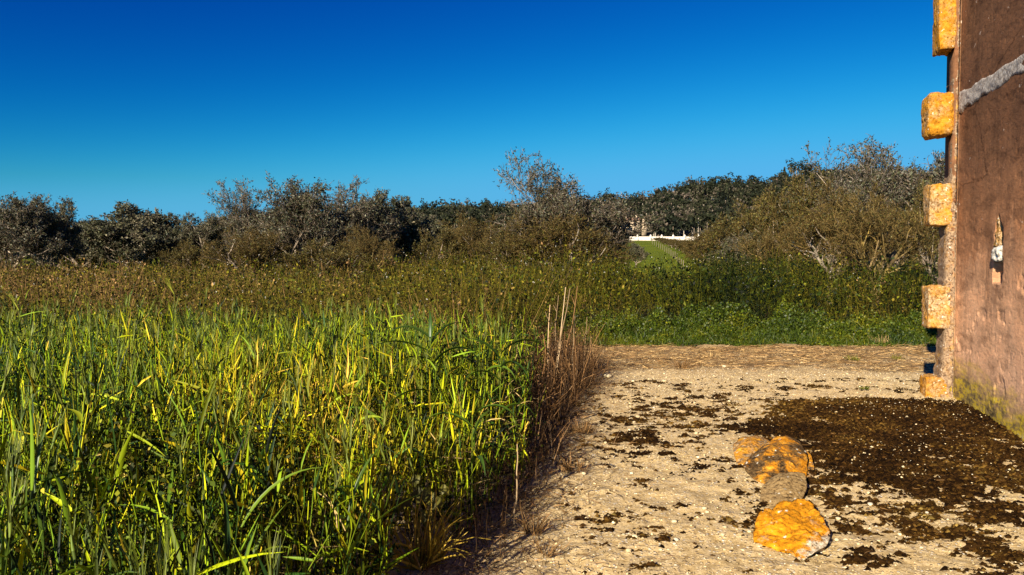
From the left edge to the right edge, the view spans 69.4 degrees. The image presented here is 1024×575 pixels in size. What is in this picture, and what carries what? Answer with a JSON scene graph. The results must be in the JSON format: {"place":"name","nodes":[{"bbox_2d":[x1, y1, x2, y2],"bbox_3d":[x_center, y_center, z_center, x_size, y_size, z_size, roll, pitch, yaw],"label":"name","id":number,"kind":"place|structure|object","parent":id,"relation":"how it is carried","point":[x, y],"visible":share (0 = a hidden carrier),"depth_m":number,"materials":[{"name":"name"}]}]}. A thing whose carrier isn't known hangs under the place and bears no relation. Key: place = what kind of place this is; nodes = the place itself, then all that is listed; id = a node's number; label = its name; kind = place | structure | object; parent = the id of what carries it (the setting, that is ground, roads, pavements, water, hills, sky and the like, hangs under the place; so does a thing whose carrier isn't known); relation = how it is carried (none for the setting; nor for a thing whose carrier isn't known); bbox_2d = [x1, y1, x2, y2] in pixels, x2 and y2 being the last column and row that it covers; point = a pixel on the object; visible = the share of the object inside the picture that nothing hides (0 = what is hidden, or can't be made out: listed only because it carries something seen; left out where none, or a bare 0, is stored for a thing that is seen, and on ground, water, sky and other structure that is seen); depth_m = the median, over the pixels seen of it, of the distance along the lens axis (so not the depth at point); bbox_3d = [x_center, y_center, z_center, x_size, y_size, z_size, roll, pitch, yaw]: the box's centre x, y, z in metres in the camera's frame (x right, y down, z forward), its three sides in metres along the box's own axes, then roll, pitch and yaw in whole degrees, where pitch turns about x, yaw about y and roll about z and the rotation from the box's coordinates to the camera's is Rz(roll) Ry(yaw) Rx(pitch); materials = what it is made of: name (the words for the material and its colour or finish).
{"place":"outdoors","nodes":[
{"label":"outdoors","id":0,"kind":"place"},
{"bbox_2d":[1,240,937,574],"bbox_3d":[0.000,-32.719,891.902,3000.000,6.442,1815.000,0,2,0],"label":"ground","id":1,"kind":"structure","parent":0,"point":[651,248],"depth_m":66.23,"materials":[{"name":"green plant"}]},
{"bbox_2d":[7,290,28,367],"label":"barley plant","id":2,"kind":"object","parent":1,"relation":"on","point":[13,300],"visible":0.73,"depth_m":5.81,"materials":[{"name":"green plant"}]},
{"bbox_2d":[0,190,73,269],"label":"orchard tree","id":3,"kind":"object","parent":1,"relation":"on","point":[23,216],"visible":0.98,"depth_m":32.17,"materials":[{"name":"green plant"}]},
{"bbox_2d":[2,222,74,264],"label":"orchard tree","id":4,"kind":"object","parent":1,"relation":"on","point":[31,256],"visible":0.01,"depth_m":47.33,"materials":[{"name":"green plant"}]},
{"bbox_2d":[24,390,60,529],"bbox_3d":[-2.053,0.914,3.236,0.375,0.947,0.027,0,2,-13],"label":"barley plant","id":5,"kind":"object","parent":1,"relation":"on","point":[38,417],"visible":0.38,"depth_m":3.22,"materials":[{"name":"green plant"}]},
{"bbox_2d":[6,194,91,271],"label":"orchard tree","id":6,"kind":"object","parent":1,"relation":"on","point":[62,222],"visible":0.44,"depth_m":34.84,"materials":[{"name":"green plant"}]},
{"bbox_2d":[29,411,115,574],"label":"broad leaved grass","id":7,"kind":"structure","parent":1,"relation":"on","point":[38,451],"depth_m":2.38,"materials":[{"name":"green plant"}]},
{"bbox_2d":[28,221,148,285],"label":"bush","id":8,"kind":"object","parent":1,"relation":"on","point":[73,259],"visible":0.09,"depth_m":43.73,"materials":[{"name":"green plant"}]},
{"bbox_2d":[69,199,180,270],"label":"orchard tree","id":9,"kind":"object","parent":1,"relation":"on","point":[109,240],"visible":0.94,"depth_m":40.48,"materials":[{"name":"green plant"}]},
{"bbox_2d":[110,314,151,406],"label":"barley plant","id":10,"kind":"object","parent":1,"relation":"on","point":[121,331],"visible":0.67,"depth_m":5.21,"materials":[{"name":"green plant"}]},
{"bbox_2d":[126,209,194,268],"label":"orchard tree","id":11,"kind":"object","parent":1,"relation":"on","point":[175,231],"visible":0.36,"depth_m":42.55,"materials":[{"name":"green plant"}]},
{"bbox_2d":[164,278,189,385],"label":"barley plant","id":12,"kind":"object","parent":1,"relation":"on","point":[175,304],"visible":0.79,"depth_m":6.41,"materials":[{"name":"green plant"}]},
{"bbox_2d":[158,238,223,276],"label":"bush","id":13,"kind":"object","parent":1,"relation":"on","point":[188,252],"visible":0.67,"depth_m":36.30,"materials":[{"name":"green plant"}]},
{"bbox_2d":[171,210,234,269],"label":"orchard tree","id":14,"kind":"object","parent":1,"relation":"on","point":[205,231],"visible":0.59,"depth_m":42.42,"materials":[{"name":"green plant"}]},
{"bbox_2d":[196,357,245,448],"bbox_3d":[-1.572,0.855,3.942,0.362,1.016,0.051,0,2,-10],"label":"barley plant","id":15,"kind":"object","parent":1,"relation":"on","point":[209,375],"visible":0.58,"depth_m":3.92,"materials":[{"name":"green plant"}]},
{"bbox_2d":[206,212,240,268],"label":"orchard tree","id":16,"kind":"object","parent":1,"relation":"on","point":[220,230],"visible":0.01,"depth_m":59.02,"materials":[{"name":"green plant"}]},
{"bbox_2d":[202,208,271,263],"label":"orchard tree","id":17,"kind":"object","parent":1,"relation":"on","point":[226,213],"visible":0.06,"depth_m":48.53,"materials":[{"name":"green plant"}]},
{"bbox_2d":[203,175,277,269],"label":"orchard tree","id":18,"kind":"object","parent":1,"relation":"on","point":[242,220],"visible":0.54,"depth_m":33.53,"materials":[{"name":"green plant"}]},
{"bbox_2d":[194,225,296,281],"bbox_3d":[-10.236,-0.950,28.861,3.495,3.104,4.148,1,2,17],"label":"bush","id":19,"kind":"object","parent":1,"relation":"on","point":[245,251],"visible":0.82,"depth_m":28.23,"materials":[{"name":"green plant"}]},
{"bbox_2d":[0,303,549,574],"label":"undergrowth","id":20,"kind":"object","parent":1,"relation":"on","point":[193,483],"visible":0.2,"depth_m":4.01,"materials":[{"name":"green plant"}]},
{"bbox_2d":[0,289,553,574],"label":"wheat","id":21,"kind":"object","parent":1,"relation":"on","point":[223,547],"visible":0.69,"depth_m":3.46,"materials":[{"name":"green plant"}]},
{"bbox_2d":[0,286,536,574],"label":"barley ears","id":22,"kind":"object","parent":21,"relation":"on","point":[11,460],"visible":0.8,"depth_m":3.76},
{"bbox_2d":[262,211,306,268],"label":"orchard tree","id":23,"kind":"object","parent":1,"relation":"on","point":[284,241],"depth_m":51.39,"materials":[{"name":"green plant"}]},
{"bbox_2d":[249,171,356,284],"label":"orchard tree","id":24,"kind":"object","parent":1,"relation":"on","point":[292,211],"visible":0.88,"depth_m":31.25,"materials":[{"name":"green plant"}]},
{"bbox_2d":[275,237,379,290],"bbox_3d":[-6.802,-0.595,26.776,3.657,2.478,4.033,-1,2,-32],"label":"bush","id":25,"kind":"object","parent":1,"relation":"on","point":[324,255],"visible":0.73,"depth_m":26.22,"materials":[{"name":"green plant"}]},
{"bbox_2d":[266,175,407,287],"bbox_3d":[-8.284,-2.489,35.402,6.677,5.966,4.745,0,2,-10],"label":"orchard tree","id":26,"kind":"object","parent":1,"relation":"on","point":[357,215],"visible":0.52,"depth_m":34.72,"materials":[{"name":"green plant"}]},
{"bbox_2d":[336,223,402,286],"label":"orchard tree","id":27,"kind":"object","parent":1,"relation":"on","point":[364,246],"visible":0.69,"depth_m":27.79,"materials":[{"name":"green plant"}]},
{"bbox_2d":[329,187,410,260],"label":"orchard tree","id":28,"kind":"object","parent":1,"relation":"on","point":[382,210],"visible":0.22,"depth_m":37.24,"materials":[{"name":"green plant"}]},
{"bbox_2d":[384,195,447,267],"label":"orchard tree","id":29,"kind":"object","parent":1,"relation":"on","point":[411,231],"visible":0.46,"depth_m":41.05,"materials":[{"name":"green plant"}]},
{"bbox_2d":[409,213,442,265],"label":"orchard tree","id":30,"kind":"object","parent":1,"relation":"on","point":[421,219],"visible":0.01,"depth_m":59.41,"materials":[{"name":"green plant"}]},
{"bbox_2d":[410,226,473,282],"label":"bush","id":31,"kind":"object","parent":1,"relation":"on","point":[443,245],"visible":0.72,"depth_m":36.74,"materials":[{"name":"green plant"}]},
{"bbox_2d":[428,220,482,259],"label":"orchard tree","id":32,"kind":"object","parent":1,"relation":"on","point":[449,221],"visible":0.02,"depth_m":48.05,"materials":[{"name":"green plant"}]},
{"bbox_2d":[7,257,921,298],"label":"meadow grass","id":33,"kind":"structure","parent":1,"relation":"on","point":[512,289],"depth_m":62.41,"materials":[{"name":"green plant"}]},
{"bbox_2d":[0,231,938,385],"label":"tall weeds","id":34,"kind":"object","parent":1,"relation":"on","point":[903,290],"visible":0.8,"depth_m":16.37,"materials":[{"name":"green plant"}]},
{"bbox_2d":[446,209,498,269],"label":"orchard tree","id":35,"kind":"object","parent":1,"relation":"on","point":[467,236],"visible":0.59,"depth_m":37.38,"materials":[{"name":"green plant"}]},
{"bbox_2d":[16,242,937,327],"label":"wild flowers","id":36,"kind":"object","parent":1,"relation":"on","point":[433,269],"visible":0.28,"depth_m":16.68,"materials":[{"name":"yellow plant"}]},
{"bbox_2d":[332,310,668,574],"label":"dead stems","id":37,"kind":"object","parent":1,"relation":"on","point":[548,388],"depth_m":5.77,"materials":[{"name":"brown plant"}]},
{"bbox_2d":[475,225,539,275],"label":"bush","id":38,"kind":"object","parent":1,"relation":"on","point":[507,253],"visible":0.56,"depth_m":29.45,"materials":[{"name":"green plant"}]},
{"bbox_2d":[493,145,585,274],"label":"orchard tree","id":39,"kind":"object","parent":1,"relation":"on","point":[542,189],"visible":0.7,"depth_m":29.52,"materials":[{"name":"green plant"}]},
{"bbox_2d":[480,209,639,300],"bbox_3d":[1.690,-1.250,28.439,5.691,3.702,4.795,0,2,-8],"label":"orchard tree","id":40,"kind":"object","parent":1,"relation":"on","point":[551,235],"visible":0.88,"depth_m":27.38,"materials":[{"name":"green plant"}]},
{"bbox_2d":[483,170,666,295],"bbox_3d":[2.673,-2.155,30.478,7.314,5.449,5.198,0,2,12],"label":"orchard tree","id":41,"kind":"object","parent":1,"relation":"on","point":[609,221],"visible":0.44,"depth_m":29.90,"materials":[{"name":"green plant"}]},
{"bbox_2d":[585,232,631,289],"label":"orchard tree","id":42,"kind":"object","parent":1,"relation":"on","point":[618,247],"visible":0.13,"depth_m":31.41,"materials":[{"name":"green plant"}]},
{"bbox_2d":[626,243,649,266],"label":"shrub","id":43,"kind":"object","parent":1,"relation":"on","point":[640,251],"visible":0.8,"depth_m":61.47,"materials":[{"name":"green plant"}]},
{"bbox_2d":[629,234,698,240],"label":"boundary wall","id":44,"kind":"structure","parent":1,"relation":"on","point":[649,238],"depth_m":159.73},
{"bbox_2d":[668,240,683,251],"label":"orchard tree","id":45,"kind":"object","parent":1,"relation":"on","point":[676,241],"visible":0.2,"depth_m":99.46,"materials":[{"name":"green plant"}]},
{"bbox_2d":[673,240,685,248],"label":"orchard tree","id":46,"kind":"object","parent":1,"relation":"on","point":[679,246],"visible":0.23,"depth_m":92.88,"materials":[{"name":"green plant"}]},
{"bbox_2d":[679,228,740,269],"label":"orchard tree","id":47,"kind":"object","parent":1,"relation":"on","point":[694,245],"visible":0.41,"depth_m":42.05,"materials":[{"name":"green plant"}]},
{"bbox_2d":[706,231,761,278],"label":"orchard tree","id":48,"kind":"object","parent":1,"relation":"on","point":[729,240],"visible":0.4,"depth_m":32.46,"materials":[{"name":"green plant"}]},
{"bbox_2d":[540,301,937,347],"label":"grass","id":49,"kind":"structure","parent":1,"relation":"on","point":[733,330],"depth_m":14.06,"materials":[{"name":"green plant"}]},
{"bbox_2d":[700,197,793,256],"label":"orchard tree","id":50,"kind":"object","parent":1,"relation":"on","point":[721,233],"visible":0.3,"depth_m":37.74,"materials":[{"name":"green plant"}]},
{"bbox_2d":[728,216,824,286],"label":"orchard tree","id":51,"kind":"object","parent":1,"relation":"on","point":[769,241],"visible":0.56,"depth_m":28.77,"materials":[{"name":"green plant"}]},
{"bbox_2d":[742,164,835,295],"bbox_3d":[12.623,-2.393,32.188,4.541,5.961,4.117,1,2,27],"label":"orchard tree","id":52,"kind":"object","parent":1,"relation":"on","point":[794,208],"visible":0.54,"depth_m":31.86,"materials":[{"name":"green plant"}]},
{"bbox_2d":[779,174,909,303],"bbox_3d":[11.374,-1.597,25.558,3.914,4.679,3.298,1,2,15],"label":"orchard tree","id":53,"kind":"object","parent":1,"relation":"on","point":[816,227],"visible":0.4,"depth_m":25.80,"materials":[{"name":"green plant"}]},
{"bbox_2d":[801,136,912,285],"bbox_3d":[12.482,-2.410,26.968,3.370,6.264,3.688,-1,2,-25],"label":"orchard tree","id":54,"kind":"object","parent":1,"relation":"on","point":[863,180],"visible":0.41,"depth_m":26.60,"materials":[{"name":"green plant"}]},
{"bbox_2d":[800,133,944,275],"bbox_3d":[14.719,-2.730,28.919,4.759,6.808,6.697,0,2,-13],"label":"orchard tree","id":55,"kind":"object","parent":1,"relation":"on","point":[909,192],"visible":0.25,"depth_m":28.22,"materials":[{"name":"green plant"}]},
{"bbox_2d":[813,187,938,310],"bbox_3d":[10.837,-1.090,21.998,3.273,3.919,3.901,0,2,10],"label":"orchard tree","id":56,"kind":"object","parent":1,"relation":"on","point":[872,242],"visible":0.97,"depth_m":21.77,"materials":[{"name":"green plant"}]},
{"bbox_2d":[889,175,939,280],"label":"orchard tree","id":57,"kind":"object","parent":1,"relation":"on","point":[919,205],"visible":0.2,"depth_m":24.75,"materials":[{"name":"green plant"}]},
{"bbox_2d":[894,150,944,264],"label":"orchard tree","id":58,"kind":"object","parent":1,"relation":"on","point":[936,161],"visible":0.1,"depth_m":30.65,"materials":[{"name":"green plant"}]},
{"bbox_2d":[918,0,1023,440],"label":"plastered wall","id":59,"kind":"structure","parent":1,"relation":"on","point":[972,306],"depth_m":7.27,"materials":[{"name":"paint"}]},
{"bbox_2d":[0,0,946,229],"label":"sky","id":60,"kind":"structure","parent":0,"point":[150,104],"materials":[{"name":"blue"}]},
{"bbox_2d":[200,341,1023,574],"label":"gravel track","id":61,"kind":"structure","parent":0,"point":[735,554],"depth_m":4.53,"materials":[{"name":"beige gravel"}]},
{"bbox_2d":[179,467,320,574],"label":"broad leaved grass","id":62,"kind":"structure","parent":61,"relation":"on","point":[251,510],"depth_m":2.47,"materials":[{"name":"green plant"}]},
{"bbox_2d":[288,449,419,574],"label":"broad leaved grass","id":63,"kind":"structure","parent":61,"relation":"on","point":[333,564],"depth_m":2.76,"materials":[{"name":"green plant"}]},
{"bbox_2d":[338,389,436,523],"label":"broad leaved grass","id":64,"kind":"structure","parent":61,"relation":"on","point":[377,419],"depth_m":3.75,"materials":[{"name":"green plant"}]},
{"bbox_2d":[390,473,449,544],"bbox_3d":[-0.473,1.164,3.714,0.315,0.416,0.181,0,2,0],"label":"mallow plant","id":65,"kind":"object","parent":61,"relation":"on","point":[415,480],"visible":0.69,"depth_m":3.71,"materials":[{"name":"green plant"}]},
{"bbox_2d":[377,311,476,476],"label":"broad leaved grass","id":66,"kind":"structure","parent":61,"relation":"on","point":[429,335],"depth_m":5.04,"materials":[{"name":"green plant"}]},
{"bbox_2d":[369,482,490,571],"bbox_3d":[-0.395,1.141,3.575,0.630,0.418,0.611,0,2,0],"label":"grass tuft","id":67,"kind":"object","parent":61,"relation":"on","point":[406,561],"visible":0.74,"depth_m":3.53,"materials":[{"name":"green plant"}]},
{"bbox_2d":[386,505,475,563],"bbox_3d":[-0.414,1.211,3.625,0.472,0.273,0.402,-1,2,-36],"label":"grass tuft","id":68,"kind":"object","parent":61,"relation":"on","point":[443,554],"visible":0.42,"depth_m":3.62,"materials":[{"name":"green plant"}]},
{"bbox_2d":[420,404,517,529],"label":"broad leaved grass","id":69,"kind":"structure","parent":61,"relation":"on","point":[480,457],"depth_m":4.05,"materials":[{"name":"green plant"}]},
{"bbox_2d":[451,316,515,440],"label":"broad leaved grass","id":70,"kind":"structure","parent":61,"relation":"on","point":[491,367],"depth_m":5.34,"materials":[{"name":"green plant"}]},
{"bbox_2d":[462,338,547,487],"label":"broad leaved grass","id":71,"kind":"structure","parent":61,"relation":"on","point":[502,364],"depth_m":4.82,"materials":[{"name":"green plant"}]},
{"bbox_2d":[513,444,517,524],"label":"dry stalk","id":72,"kind":"object","parent":61,"relation":"on","point":[516,488],"visible":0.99,"depth_m":4.16,"materials":[{"name":"beige plant"}]},
{"bbox_2d":[502,505,555,534],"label":"dead tuft","id":73,"kind":"object","parent":61,"relation":"on","point":[526,527],"visible":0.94,"depth_m":4.00,"materials":[{"name":"plant"}]},
{"bbox_2d":[509,286,581,402],"bbox_3d":[0.412,0.593,8.783,0.920,1.207,2.594,0,2,0],"label":"dry stalk clump","id":74,"kind":"object","parent":61,"relation":"on","point":[565,352],"visible":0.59,"depth_m":8.41,"materials":[{"name":"beige plant"}]},
{"bbox_2d":[530,533,568,557],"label":"dead tuft","id":75,"kind":"object","parent":61,"relation":"on","point":[551,553],"visible":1,"depth_m":3.69,"materials":[{"name":"plant"}]},
{"bbox_2d":[557,454,596,472],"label":"dead tuft","id":76,"kind":"object","parent":61,"relation":"on","point":[567,466],"visible":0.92,"depth_m":5.20,"materials":[{"name":"plant"}]},
{"bbox_2d":[565,416,597,434],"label":"dead tuft","id":77,"kind":"object","parent":61,"relation":"on","point":[581,426],"visible":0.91,"depth_m":6.35,"materials":[{"name":"plant"}]},
{"bbox_2d":[551,342,935,373],"bbox_3d":[4.274,1.028,11.307,7.845,0.134,3.422,0,2,0],"label":"straw","id":78,"kind":"object","parent":61,"relation":"on","point":[740,349],"visible":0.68,"depth_m":11.34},
{"bbox_2d":[670,353,693,368],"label":"dead tuft","id":79,"kind":"object","parent":78,"relation":"on","point":[684,366],"visible":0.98,"depth_m":10.19,"materials":[{"name":"plant"}]},
{"bbox_2d":[733,435,768,464],"bbox_3d":[1.845,1.253,5.683,0.285,0.125,0.713,1,2,18],"label":"rock","id":80,"kind":"object","parent":61,"relation":"on","point":[745,448],"visible":0.78,"depth_m":5.66,"materials":[{"name":"orange stone"}]},
{"bbox_2d":[743,435,807,483],"bbox_3d":[1.908,1.226,5.230,0.711,0.211,0.429,-2,3,-37],"label":"rock","id":81,"kind":"object","parent":61,"relation":"on","point":[766,462],"visible":0.91,"depth_m":5.19,"materials":[{"name":"orange stone"}]},
{"bbox_2d":[760,472,806,508],"bbox_3d":[1.703,1.284,4.662,0.250,0.139,0.563,1,2,35],"label":"rock","id":82,"kind":"object","parent":61,"relation":"on","point":[780,487],"visible":0.92,"depth_m":4.66,"materials":[{"name":"beige stone"}]},
{"bbox_2d":[544,377,1023,574],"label":"moss","id":83,"kind":"object","parent":61,"relation":"on","point":[918,531],"visible":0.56,"depth_m":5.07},
{"bbox_2d":[753,498,829,559],"bbox_3d":[1.526,1.310,4.025,0.382,0.130,0.729,1,2,24],"label":"rock","id":84,"kind":"object","parent":61,"relation":"on","point":[797,527],"visible":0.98,"depth_m":3.96,"materials":[{"name":"orange stone"}]},
{"bbox_2d":[805,449,813,477],"bbox_3d":[2.111,1.279,5.251,0.062,0.104,0.650,1,2,20],"label":"rock","id":85,"kind":"object","parent":61,"relation":"on","point":[810,464],"visible":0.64,"depth_m":5.25,"materials":[{"name":"orange stone"}]},
{"bbox_2d":[844,354,860,360],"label":"grass tuft","id":86,"kind":"object","parent":61,"relation":"on","point":[853,358],"visible":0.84,"depth_m":11.02,"materials":[{"name":"yellow plant"}]},
{"bbox_2d":[890,353,904,359],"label":"grass tuft","id":87,"kind":"object","parent":61,"relation":"on","point":[899,357],"visible":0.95,"depth_m":11.12,"materials":[{"name":"beige plant"}]},
{"bbox_2d":[617,216,645,235],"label":"house","id":88,"kind":"structure","parent":0,"point":[644,234],"depth_m":204.59,"materials":[{"name":"tile"}]},
{"bbox_2d":[631,192,804,236],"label":"hills","id":89,"kind":"structure","parent":0,"point":[686,232],"depth_m":207.80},
{"bbox_2d":[462,178,841,236],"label":"forest trunks","id":90,"kind":"object","parent":89,"relation":"on","point":[658,235],"visible":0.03,"depth_m":196.76,"materials":[{"name":"brown plant"}]},
{"bbox_2d":[411,164,927,236],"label":"hill forest","id":91,"kind":"object","parent":89,"relation":"on","point":[677,213],"visible":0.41,"depth_m":236.34,"materials":[{"name":"green plant"}]},
{"bbox_2d":[705,176,717,198],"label":"pine tree","id":92,"kind":"object","parent":89,"relation":"on","point":[709,182],"visible":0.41,"depth_m":304.13,"materials":[{"name":"green plant"}]},
{"bbox_2d":[716,172,733,184],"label":"pine tree","id":93,"kind":"object","parent":89,"relation":"on","point":[720,178],"visible":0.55,"depth_m":298.05,"materials":[{"name":"green plant"}]},
{"bbox_2d":[745,175,764,183],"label":"pine tree","id":94,"kind":"object","parent":89,"relation":"on","point":[753,178],"visible":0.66,"depth_m":315.93,"materials":[{"name":"green plant"}]},
{"bbox_2d":[786,157,807,175],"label":"pine tree","id":95,"kind":"object","parent":89,"relation":"on","point":[793,166],"visible":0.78,"depth_m":297.76,"materials":[{"name":"green plant"}]},
{"bbox_2d":[798,160,821,174],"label":"pine tree","id":96,"kind":"object","parent":89,"relation":"on","point":[810,168],"visible":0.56,"depth_m":301.61,"materials":[{"name":"green plant"}]}
]}

